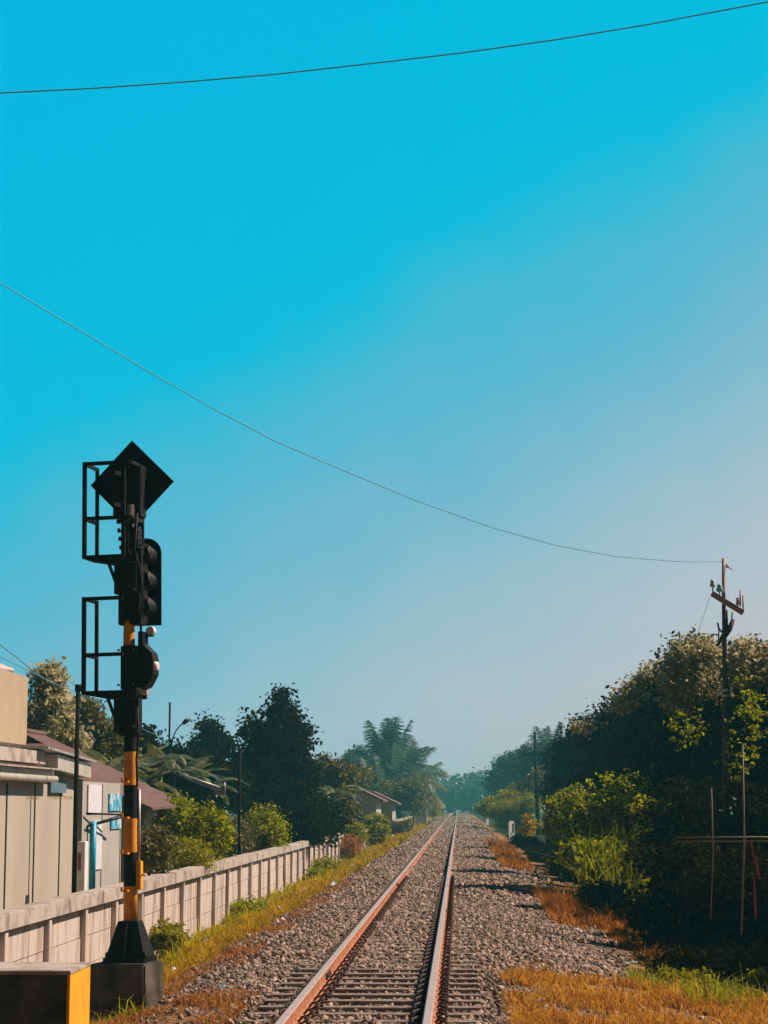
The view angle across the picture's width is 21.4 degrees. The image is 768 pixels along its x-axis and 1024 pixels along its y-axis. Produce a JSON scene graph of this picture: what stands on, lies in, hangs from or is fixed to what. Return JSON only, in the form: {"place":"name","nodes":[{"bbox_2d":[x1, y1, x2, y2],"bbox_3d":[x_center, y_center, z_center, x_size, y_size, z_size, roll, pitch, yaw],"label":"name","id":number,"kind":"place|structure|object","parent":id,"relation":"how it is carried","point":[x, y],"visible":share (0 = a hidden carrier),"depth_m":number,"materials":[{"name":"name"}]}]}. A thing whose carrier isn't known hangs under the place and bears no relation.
{"place":"outdoors","nodes":[
{"label":"outdoors","id":0,"kind":"place"},
{"bbox_2d":[90,868,370,1023],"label":"dry grass","id":1,"kind":"structure","parent":0,"point":[214,1001],"depth_m":20.03,"materials":[{"name":"plant"}]},
{"bbox_2d":[344,787,387,844],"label":"house","id":2,"kind":"structure","parent":0,"point":[372,803],"depth_m":126.83,"materials":[{"name":"paint"}]},
{"bbox_2d":[0,1,767,93],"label":"overhead cable","id":3,"kind":"object","parent":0,"point":[383,61],"visible":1,"depth_m":18.00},
{"bbox_2d":[0,0,767,812],"label":"sky","id":4,"kind":"structure","parent":0,"point":[522,290],"materials":[{"name":"blue"}]},
{"bbox_2d":[370,791,401,835],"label":"house","id":5,"kind":"structure","parent":0,"point":[388,808],"depth_m":148.56,"materials":[{"name":"paint"}]},
{"bbox_2d":[113,811,767,1023],"bbox_3d":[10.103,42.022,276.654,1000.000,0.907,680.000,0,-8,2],"label":"ground","id":6,"kind":"structure","parent":0,"point":[172,1018],"depth_m":25.14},
{"bbox_2d":[0,664,27,745],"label":"water tank","id":7,"kind":"object","parent":6,"relation":"on","point":[13,705],"visible":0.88,"depth_m":36.69,"materials":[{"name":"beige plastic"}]},
{"bbox_2d":[0,962,90,1023],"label":"barrier block","id":8,"kind":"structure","parent":6,"relation":"on","point":[44,992],"depth_m":15.94,"materials":[{"name":"concrete"}]},
{"bbox_2d":[0,746,96,909],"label":"shed","id":9,"kind":"structure","parent":6,"relation":"on","point":[36,821],"depth_m":33.10,"materials":[{"name":"beige metal"}]},
{"bbox_2d":[25,655,99,754],"bbox_3d":[-8.175,6.714,50.038,2.388,6.407,2.158,0,-8,2],"label":"tree","id":10,"kind":"object","parent":6,"relation":"on","point":[48,703],"visible":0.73,"depth_m":49.85,"materials":[{"name":"green plant"}]},
{"bbox_2d":[71,684,80,892],"bbox_3d":[-5.005,5.138,33.007,0.115,4.675,0.115,0,-8,2],"label":"steel pole","id":11,"kind":"object","parent":6,"relation":"on","point":[75,798],"visible":0.75,"depth_m":33.06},
{"bbox_2d":[77,841,87,891],"bbox_3d":[-4.865,6.285,32.784,0.125,1.940,0.306,0,-8,2],"label":"utility cabinet","id":12,"kind":"object","parent":6,"relation":"on","point":[82,865],"visible":0.51,"depth_m":32.74,"materials":[{"name":"metal"}]},
{"bbox_2d":[76,781,123,891],"bbox_3d":[-6.566,6.774,39.776,3.065,2.959,4.454,0,-8,2],"label":"kiosk","id":13,"kind":"object","parent":6,"relation":"on","point":[99,815],"visible":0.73,"depth_m":39.42,"materials":[{"name":"metal"}]},
{"bbox_2d":[24,728,176,882],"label":"house","id":14,"kind":"structure","parent":6,"relation":"on","point":[152,799],"depth_m":45.12,"materials":[{"name":"red tile"}]},
{"bbox_2d":[63,695,148,772],"bbox_3d":[-7.831,7.655,54.768,3.031,5.835,2.672,0,-8,2],"label":"tree","id":15,"kind":"object","parent":6,"relation":"on","point":[108,744],"visible":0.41,"depth_m":54.63,"materials":[{"name":"green plant"}]},
{"bbox_2d":[81,441,173,1022],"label":"railway signal","id":16,"kind":"object","parent":6,"relation":"on","point":[131,483],"visible":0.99,"depth_m":20.44,"materials":[{"name":"metal"}]},
{"bbox_2d":[87,749,168,784],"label":"banana plant","id":17,"kind":"object","parent":6,"relation":"on","point":[91,753],"visible":0.26,"depth_m":51.68,"materials":[{"name":"green plant"}]},
{"bbox_2d":[123,819,193,875],"bbox_3d":[-3.914,6.531,35.043,1.277,2.479,1.235,0,-8,2],"label":"shrub","id":18,"kind":"object","parent":6,"relation":"on","point":[156,848],"visible":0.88,"depth_m":34.99,"materials":[{"name":"green plant"}]},
{"bbox_2d":[139,744,191,793],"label":"banana plant","id":19,"kind":"object","parent":6,"relation":"on","point":[151,753],"visible":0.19,"depth_m":55.78,"materials":[{"name":"green plant"}]},
{"bbox_2d":[138,760,193,797],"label":"banana plant","id":20,"kind":"object","parent":6,"relation":"on","point":[141,775],"visible":0.31,"depth_m":53.79,"materials":[{"name":"green plant"}]},
{"bbox_2d":[138,723,199,778],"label":"tree","id":21,"kind":"object","parent":6,"relation":"on","point":[148,737],"visible":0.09,"depth_m":65.75,"materials":[{"name":"green plant"}]},
{"bbox_2d":[0,833,343,963],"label":"boundary wall","id":22,"kind":"structure","parent":6,"relation":"on","point":[79,926],"depth_m":32.93,"materials":[{"name":"concrete"}]},
{"bbox_2d":[149,917,194,957],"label":"weed shrub","id":23,"kind":"object","parent":6,"relation":"on","point":[159,937],"visible":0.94,"depth_m":32.88,"materials":[{"name":"green plant"}]},
{"bbox_2d":[149,788,198,847],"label":"shrub","id":24,"kind":"object","parent":6,"relation":"on","point":[173,817],"visible":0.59,"depth_m":45.45,"materials":[{"name":"green plant"}]},
{"bbox_2d":[146,743,204,873],"bbox_3d":[-6.301,8.738,57.683,2.542,4.327,2.426,-3,-9,21],"label":"banana plant","id":25,"kind":"object","parent":6,"relation":"on","point":[180,757],"visible":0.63,"depth_m":57.42,"materials":[{"name":"green plant"}]},
{"bbox_2d":[139,754,222,797],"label":"banana plant","id":26,"kind":"object","parent":6,"relation":"on","point":[197,770],"visible":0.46,"depth_m":59.71,"materials":[{"name":"green plant"}]},
{"bbox_2d":[145,765,225,871],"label":"house","id":27,"kind":"structure","parent":6,"relation":"on","point":[197,790],"depth_m":62.03,"materials":[{"name":"metal"}]},
{"bbox_2d":[165,828,227,876],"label":"shrub","id":28,"kind":"object","parent":6,"relation":"on","point":[190,850],"visible":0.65,"depth_m":39.37,"materials":[{"name":"green plant"}]},
{"bbox_2d":[178,709,243,816],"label":"tree","id":29,"kind":"object","parent":6,"relation":"on","point":[211,734],"visible":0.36,"depth_m":83.53,"materials":[{"name":"green plant"}]},
{"bbox_2d":[156,736,266,814],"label":"tree","id":30,"kind":"object","parent":6,"relation":"on","point":[191,751],"visible":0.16,"depth_m":73.27,"materials":[{"name":"green plant"}]},
{"bbox_2d":[178,799,245,860],"bbox_3d":[-3.852,7.553,43.513,1.363,2.811,1.677,7,-11,-41],"label":"shrub","id":31,"kind":"object","parent":6,"relation":"on","point":[217,831],"visible":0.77,"depth_m":43.39,"materials":[{"name":"green plant"}]},
{"bbox_2d":[89,842,384,1023],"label":"weeds","id":32,"kind":"object","parent":6,"relation":"on","point":[178,953],"visible":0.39,"depth_m":40.60,"materials":[{"name":"green plant"}]},
{"bbox_2d":[213,815,260,859],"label":"shrub","id":33,"kind":"object","parent":6,"relation":"on","point":[245,845],"visible":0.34,"depth_m":55.28,"materials":[{"name":"green plant"}]},
{"bbox_2d":[237,748,241,854],"bbox_3d":[-3.649,8.058,51.544,0.129,4.164,0.087,0,-8,2],"label":"pole","id":34,"kind":"object","parent":6,"relation":"on","point":[239,804],"visible":0.58,"depth_m":51.60,"materials":[{"name":"metal"}]},
{"bbox_2d":[229,893,276,916],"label":"weed shrub","id":35,"kind":"object","parent":6,"relation":"on","point":[236,907],"visible":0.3,"depth_m":44.19,"materials":[{"name":"green plant"}]},
{"bbox_2d":[240,802,296,852],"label":"shrub","id":36,"kind":"object","parent":6,"relation":"on","point":[272,834],"visible":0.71,"depth_m":57.19,"materials":[{"name":"green plant"}]},
{"bbox_2d":[222,682,331,830],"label":"tree","id":37,"kind":"object","parent":6,"relation":"on","point":[279,746],"visible":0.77,"depth_m":75.08,"materials":[{"name":"green plant"}]},
{"bbox_2d":[157,821,432,984],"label":"grass","id":38,"kind":"structure","parent":6,"relation":"on","point":[191,955],"depth_m":40.80,"materials":[{"name":"plant"}]},
{"bbox_2d":[246,788,356,853],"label":"tree","id":39,"kind":"object","parent":6,"relation":"on","point":[333,813],"visible":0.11,"depth_m":76.96,"materials":[{"name":"green plant"}]},
{"bbox_2d":[281,793,333,850],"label":"shrub","id":40,"kind":"object","parent":6,"relation":"on","point":[312,828],"visible":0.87,"depth_m":66.97,"materials":[{"name":"green plant"}]},
{"bbox_2d":[311,853,345,869],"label":"weed shrub","id":41,"kind":"object","parent":6,"relation":"on","point":[321,862],"visible":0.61,"depth_m":68.87,"materials":[{"name":"green plant"}]},
{"bbox_2d":[311,751,371,829],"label":"tree","id":42,"kind":"object","parent":6,"relation":"on","point":[340,773],"visible":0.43,"depth_m":93.82,"materials":[{"name":"green plant"}]},
{"bbox_2d":[340,833,366,860],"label":"weed shrub","id":43,"kind":"object","parent":6,"relation":"on","point":[351,844],"visible":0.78,"depth_m":84.80,"materials":[{"name":"brown plant"}]},
{"bbox_2d":[344,821,373,845],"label":"weed shrub","id":44,"kind":"object","parent":6,"relation":"on","point":[356,829],"visible":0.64,"depth_m":91.78,"materials":[{"name":"green plant"}]},
{"bbox_2d":[252,1001,481,1017],"bbox_3d":[-0.150,4.375,17.574,2.000,0.295,0.199,0,-8,2],"label":"sleeper","id":45,"kind":"object","parent":6,"relation":"on","point":[401,1015],"visible":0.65,"depth_m":17.57,"materials":[{"name":"concrete"}]},
{"bbox_2d":[354,763,380,791],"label":"tree","id":46,"kind":"object","parent":6,"relation":"on","point":[362,783],"visible":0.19,"depth_m":148.47,"materials":[{"name":"green plant"}]},
{"bbox_2d":[263,989,480,1005],"bbox_3d":[-0.107,4.546,18.761,2.000,0.295,0.199,0,-8,2],"label":"sleeper","id":47,"kind":"object","parent":6,"relation":"on","point":[363,1002],"visible":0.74,"depth_m":18.71,"materials":[{"name":"concrete"}]},
{"bbox_2d":[269,983,479,999],"bbox_3d":[-0.085,4.631,19.354,2.000,0.295,0.199,0,-8,2],"label":"sleeper","id":48,"kind":"object","parent":6,"relation":"on","point":[357,995],"visible":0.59,"depth_m":19.31,"materials":[{"name":"concrete"}]},
{"bbox_2d":[275,978,479,993],"bbox_3d":[-0.063,4.716,19.948,2.000,0.295,0.199,0,-8,2],"label":"sleeper","id":49,"kind":"object","parent":6,"relation":"on","point":[399,990],"visible":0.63,"depth_m":19.89,"materials":[{"name":"concrete"}]},
{"bbox_2d":[363,811,392,846],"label":"weed shrub","id":50,"kind":"object","parent":6,"relation":"on","point":[377,826],"visible":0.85,"depth_m":110.37,"materials":[{"name":"green plant"}]},
{"bbox_2d":[280,973,478,987],"bbox_3d":[-0.042,4.802,20.541,2.000,0.295,0.199,0,-8,2],"label":"sleeper","id":51,"kind":"object","parent":6,"relation":"on","point":[375,985],"visible":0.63,"depth_m":20.49,"materials":[{"name":"concrete"}]},
{"bbox_2d":[286,968,478,982],"bbox_3d":[-0.020,4.887,21.135,2.000,0.295,0.199,0,-8,2],"label":"sleeper","id":52,"kind":"object","parent":6,"relation":"on","point":[401,980],"visible":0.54,"depth_m":21.09,"materials":[{"name":"concrete"}]},
{"bbox_2d":[359,748,407,818],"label":"palm","id":53,"kind":"object","parent":6,"relation":"on","point":[375,764],"visible":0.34,"depth_m":188.18,"materials":[{"name":"green plant"}]},
{"bbox_2d":[290,964,477,977],"bbox_3d":[0.002,4.972,21.728,2.000,0.295,0.199,0,-8,2],"label":"sleeper","id":54,"kind":"object","parent":6,"relation":"on","point":[391,975],"visible":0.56,"depth_m":21.67,"materials":[{"name":"concrete"}]},
{"bbox_2d":[295,959,477,972],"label":"sleeper","id":55,"kind":"object","parent":6,"relation":"on","point":[358,970],"visible":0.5,"depth_m":22.26,"materials":[{"name":"concrete"}]},
{"bbox_2d":[344,717,449,809],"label":"palm","id":56,"kind":"object","parent":6,"relation":"on","point":[392,742],"visible":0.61,"depth_m":212.74,"materials":[{"name":"green plant"}]},
{"bbox_2d":[387,819,414,835],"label":"weed shrub","id":57,"kind":"object","parent":6,"relation":"on","point":[399,827],"visible":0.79,"depth_m":137.87,"materials":[{"name":"green plant"}]},
{"bbox_2d":[373,776,434,820],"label":"tree","id":58,"kind":"object","parent":6,"relation":"on","point":[405,795],"visible":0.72,"depth_m":182.56,"materials":[{"name":"green plant"}]},
{"bbox_2d":[102,816,721,1023],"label":"ballast","id":59,"kind":"structure","parent":6,"relation":"on","point":[509,926],"depth_m":28.56,"materials":[{"name":"gravel"}]},
{"bbox_2d":[243,1008,483,1023],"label":"sleeper","id":60,"kind":"object","parent":59,"relation":"on","point":[312,1013],"visible":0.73,"depth_m":16.96,"materials":[{"name":"concrete"}]},
{"bbox_2d":[275,813,451,1023],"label":"rail","id":61,"kind":"object","parent":59,"relation":"on","point":[298,1006],"visible":0.92,"depth_m":21.97,"materials":[{"name":"metal"}]},
{"bbox_2d":[257,995,481,1012],"bbox_3d":[-0.128,4.461,18.167,2.000,0.295,0.199,0,-8,2],"label":"sleeper","id":62,"kind":"object","parent":59,"relation":"on","point":[382,1009],"visible":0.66,"depth_m":18.11,"materials":[{"name":"concrete"}]},
{"bbox_2d":[422,812,457,1023],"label":"rail","id":63,"kind":"object","parent":59,"relation":"on","point":[430,1011],"visible":0.91,"depth_m":21.74,"materials":[{"name":"metal"}]},
{"bbox_2d":[404,741,449,824],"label":"palm","id":64,"kind":"object","parent":6,"relation":"on","point":[436,797],"visible":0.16,"depth_m":223.30,"materials":[{"name":"green plant"}]},
{"bbox_2d":[404,767,534,814],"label":"wood","id":65,"kind":"object","parent":6,"relation":"on","point":[465,793],"visible":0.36,"depth_m":434.12,"materials":[{"name":"green plant"}]},
{"bbox_2d":[467,787,526,831],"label":"bush","id":66,"kind":"object","parent":6,"relation":"on","point":[508,795],"visible":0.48,"depth_m":157.87,"materials":[{"name":"green plant"}]},
{"bbox_2d":[480,747,520,821],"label":"tree","id":67,"kind":"object","parent":6,"relation":"on","point":[498,773],"visible":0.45,"depth_m":256.57,"materials":[{"name":"green plant"}]},
{"bbox_2d":[484,790,545,832],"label":"bush","id":68,"kind":"object","parent":6,"relation":"on","point":[501,812],"visible":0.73,"depth_m":153.68,"materials":[{"name":"green plant"}]},
{"bbox_2d":[505,741,544,818],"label":"tree","id":69,"kind":"object","parent":6,"relation":"on","point":[518,754],"visible":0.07,"depth_m":197.92,"materials":[{"name":"green plant"}]},
{"bbox_2d":[506,833,544,853],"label":"bush","id":70,"kind":"object","parent":6,"relation":"on","point":[520,841],"visible":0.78,"depth_m":86.58,"materials":[{"name":"green plant"}]},
{"bbox_2d":[506,765,549,832],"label":"tree","id":71,"kind":"object","parent":6,"relation":"on","point":[529,785],"visible":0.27,"depth_m":159.76,"materials":[{"name":"green plant"}]},
{"bbox_2d":[522,731,545,834],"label":"telephone pole","id":72,"kind":"object","parent":6,"relation":"on","point":[535,753],"visible":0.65,"depth_m":147.43,"materials":[{"name":"wood"}]},
{"bbox_2d":[510,722,563,784],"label":"palm","id":73,"kind":"object","parent":6,"relation":"on","point":[543,740],"visible":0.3,"depth_m":168.17,"materials":[{"name":"green plant"}]},
{"bbox_2d":[521,844,567,862],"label":"bush","id":74,"kind":"object","parent":6,"relation":"on","point":[538,857],"visible":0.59,"depth_m":74.60,"materials":[{"name":"green plant"}]},
{"bbox_2d":[531,733,566,815],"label":"tree","id":75,"kind":"object","parent":6,"relation":"on","point":[548,775],"visible":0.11,"depth_m":106.64,"materials":[{"name":"green plant"}]},
{"bbox_2d":[540,782,588,853],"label":"bush","id":76,"kind":"object","parent":6,"relation":"on","point":[548,830],"visible":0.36,"depth_m":68.90,"materials":[{"name":"green plant"}]},
{"bbox_2d":[538,711,598,814],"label":"tree","id":77,"kind":"object","parent":6,"relation":"on","point":[566,752],"visible":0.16,"depth_m":86.79,"materials":[{"name":"green plant"}]},
{"bbox_2d":[483,834,683,967],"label":"dry weeds","id":78,"kind":"object","parent":6,"relation":"on","point":[563,905],"visible":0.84,"depth_m":35.61,"materials":[{"name":"orange plant"}]},
{"bbox_2d":[548,807,624,887],"bbox_3d":[5.335,8.495,51.179,2.464,2.344,1.822,0,-8,2],"label":"bush","id":79,"kind":"object","parent":6,"relation":"on","point":[564,876],"visible":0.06,"depth_m":50.99,"materials":[{"name":"green plant"}]},
{"bbox_2d":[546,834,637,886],"bbox_3d":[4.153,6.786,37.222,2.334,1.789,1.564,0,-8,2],"label":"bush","id":80,"kind":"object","parent":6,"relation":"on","point":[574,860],"visible":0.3,"depth_m":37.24,"materials":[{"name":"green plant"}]},
{"bbox_2d":[548,783,639,852],"bbox_3d":[4.685,7.292,44.292,2.096,2.776,1.836,-5,-9,30],"label":"bush","id":81,"kind":"object","parent":6,"relation":"on","point":[597,805],"visible":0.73,"depth_m":44.17,"materials":[{"name":"green plant"}]},
{"bbox_2d":[546,788,589,826],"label":"leafy branch","id":82,"kind":"object","parent":81,"relation":"attached to","point":[565,792],"visible":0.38,"depth_m":49.36,"materials":[{"name":"green plant"}]},
{"bbox_2d":[566,693,634,821],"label":"tree","id":83,"kind":"object","parent":6,"relation":"on","point":[597,741],"visible":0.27,"depth_m":70.87,"materials":[{"name":"green plant"}]},
{"bbox_2d":[574,872,645,927],"bbox_3d":[4.249,6.812,35.249,1.915,1.138,1.432,0,-8,2],"label":"bush","id":84,"kind":"object","parent":6,"relation":"on","point":[602,894],"visible":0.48,"depth_m":35.08,"materials":[{"name":"green plant"}]},
{"bbox_2d":[592,662,675,817],"bbox_3d":[7.608,7.402,57.293,3.585,6.381,3.298,2,-8,-14],"label":"tree","id":85,"kind":"object","parent":6,"relation":"on","point":[636,720],"visible":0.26,"depth_m":56.98,"materials":[{"name":"green plant"}]},
{"bbox_2d":[568,660,664,795],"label":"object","id":86,"kind":"object","parent":85,"relation":"attached to","point":[627,699],"visible":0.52,"depth_m":56.48,"materials":[{"name":"green plant"}]},
{"bbox_2d":[602,800,676,873],"bbox_3d":[5.369,6.792,39.338,2.528,2.430,2.014,0,-8,2],"label":"bush","id":87,"kind":"object","parent":6,"relation":"on","point":[627,818],"visible":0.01,"depth_m":39.28,"materials":[{"name":"green plant"}]},
{"bbox_2d":[606,822,659,866],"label":"leafy branch","id":88,"kind":"object","parent":87,"relation":"attached to","point":[625,837],"visible":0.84,"depth_m":35.28,"materials":[{"name":"green plant"}]},
{"bbox_2d":[624,623,741,820],"bbox_3d":[7.544,5.816,46.536,4.019,6.559,3.053,3,-9,-23],"label":"tree","id":89,"kind":"object","parent":6,"relation":"on","point":[669,760],"visible":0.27,"depth_m":46.01,"materials":[{"name":"green plant"}]},
{"bbox_2d":[584,768,645,803],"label":"leafy branch","id":90,"kind":"object","parent":89,"relation":"attached to","point":[623,777],"visible":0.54,"depth_m":47.31,"materials":[{"name":"green plant"}]},
{"bbox_2d":[662,707,709,751],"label":"leafy branch","id":91,"kind":"object","parent":89,"relation":"attached to","point":[688,730],"visible":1,"depth_m":42.10,"materials":[{"name":"green plant"}]},
{"bbox_2d":[614,773,755,884],"bbox_3d":[5.321,6.000,35.319,2.690,2.910,2.052,0,-8,2],"label":"bush","id":92,"kind":"object","parent":6,"relation":"on","point":[663,828],"visible":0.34,"depth_m":35.19,"materials":[{"name":"green plant"}]},
{"bbox_2d":[637,627,739,790],"bbox_3d":[6.979,5.768,45.595,2.459,6.379,2.224,0,-8,2],"label":"tree","id":93,"kind":"object","parent":6,"relation":"on","point":[681,663],"visible":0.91,"depth_m":45.64,"materials":[{"name":"green plant"}]},
{"bbox_2d":[616,827,767,951],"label":"bush","id":94,"kind":"object","parent":6,"relation":"on","point":[656,920],"visible":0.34,"depth_m":29.22,"materials":[{"name":"green plant"}]},
{"bbox_2d":[637,935,767,982],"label":"bush","id":95,"kind":"object","parent":6,"relation":"on","point":[721,961],"visible":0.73,"depth_m":24.46,"materials":[{"name":"green plant"}]},
{"bbox_2d":[653,964,767,984],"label":"bush","id":96,"kind":"object","parent":6,"relation":"on","point":[762,976],"visible":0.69,"depth_m":23.89,"materials":[{"name":"green plant"}]},
{"bbox_2d":[660,839,767,954],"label":"bush","id":97,"kind":"object","parent":6,"relation":"on","point":[725,920],"visible":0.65,"depth_m":26.65,"materials":[{"name":"green plant"}]},
{"bbox_2d":[682,776,767,887],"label":"bush","id":98,"kind":"object","parent":6,"relation":"on","point":[756,822],"visible":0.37,"depth_m":32.22,"materials":[{"name":"green plant"}]},
{"bbox_2d":[710,558,743,804],"bbox_3d":[7.352,3.694,43.431,0.724,5.466,0.253,0,-8,2],"label":"telephone pole","id":99,"kind":"object","parent":6,"relation":"on","point":[726,630],"visible":0.99,"depth_m":43.55,"materials":[{"name":"wood"}]},
{"bbox_2d":[0,283,721,561],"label":"telephone cable","id":100,"kind":"object","parent":99,"relation":"attached to","point":[320,460],"visible":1,"depth_m":30.79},
{"bbox_2d":[704,635,767,813],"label":"tree","id":101,"kind":"object","parent":6,"relation":"on","point":[761,761],"visible":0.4,"depth_m":44.05,"materials":[{"name":"green plant"}]},
{"bbox_2d":[709,633,767,797],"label":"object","id":102,"kind":"object","parent":101,"relation":"attached to","point":[752,661],"visible":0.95,"depth_m":43.62,"materials":[{"name":"green plant"}]},
{"bbox_2d":[723,674,767,758],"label":"leafy branch","id":103,"kind":"object","parent":101,"relation":"attached to","point":[748,709],"visible":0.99,"depth_m":41.31,"materials":[{"name":"green plant"}]},
{"bbox_2d":[741,744,744,934],"bbox_3d":[4.074,3.722,23.174,0.085,2.143,0.021,0,-8,2],"label":"stick","id":104,"kind":"object","parent":6,"relation":"on","point":[743,840],"visible":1,"depth_m":23.16,"materials":[{"name":"brown wood"}]},
{"bbox_2d":[528,816,669,913],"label":"tall grass","id":105,"kind":"structure","parent":0,"point":[630,873],"depth_m":36.48,"materials":[{"name":"green plant"}]},
{"bbox_2d":[479,955,767,1023],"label":"dry grass","id":106,"kind":"structure","parent":0,"point":[603,1000],"depth_m":19.47,"materials":[{"name":"plant"}]},
{"bbox_2d":[616,954,767,1014],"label":"grass","id":107,"kind":"structure","parent":0,"point":[717,989],"depth_m":21.91,"materials":[{"name":"green plant"}]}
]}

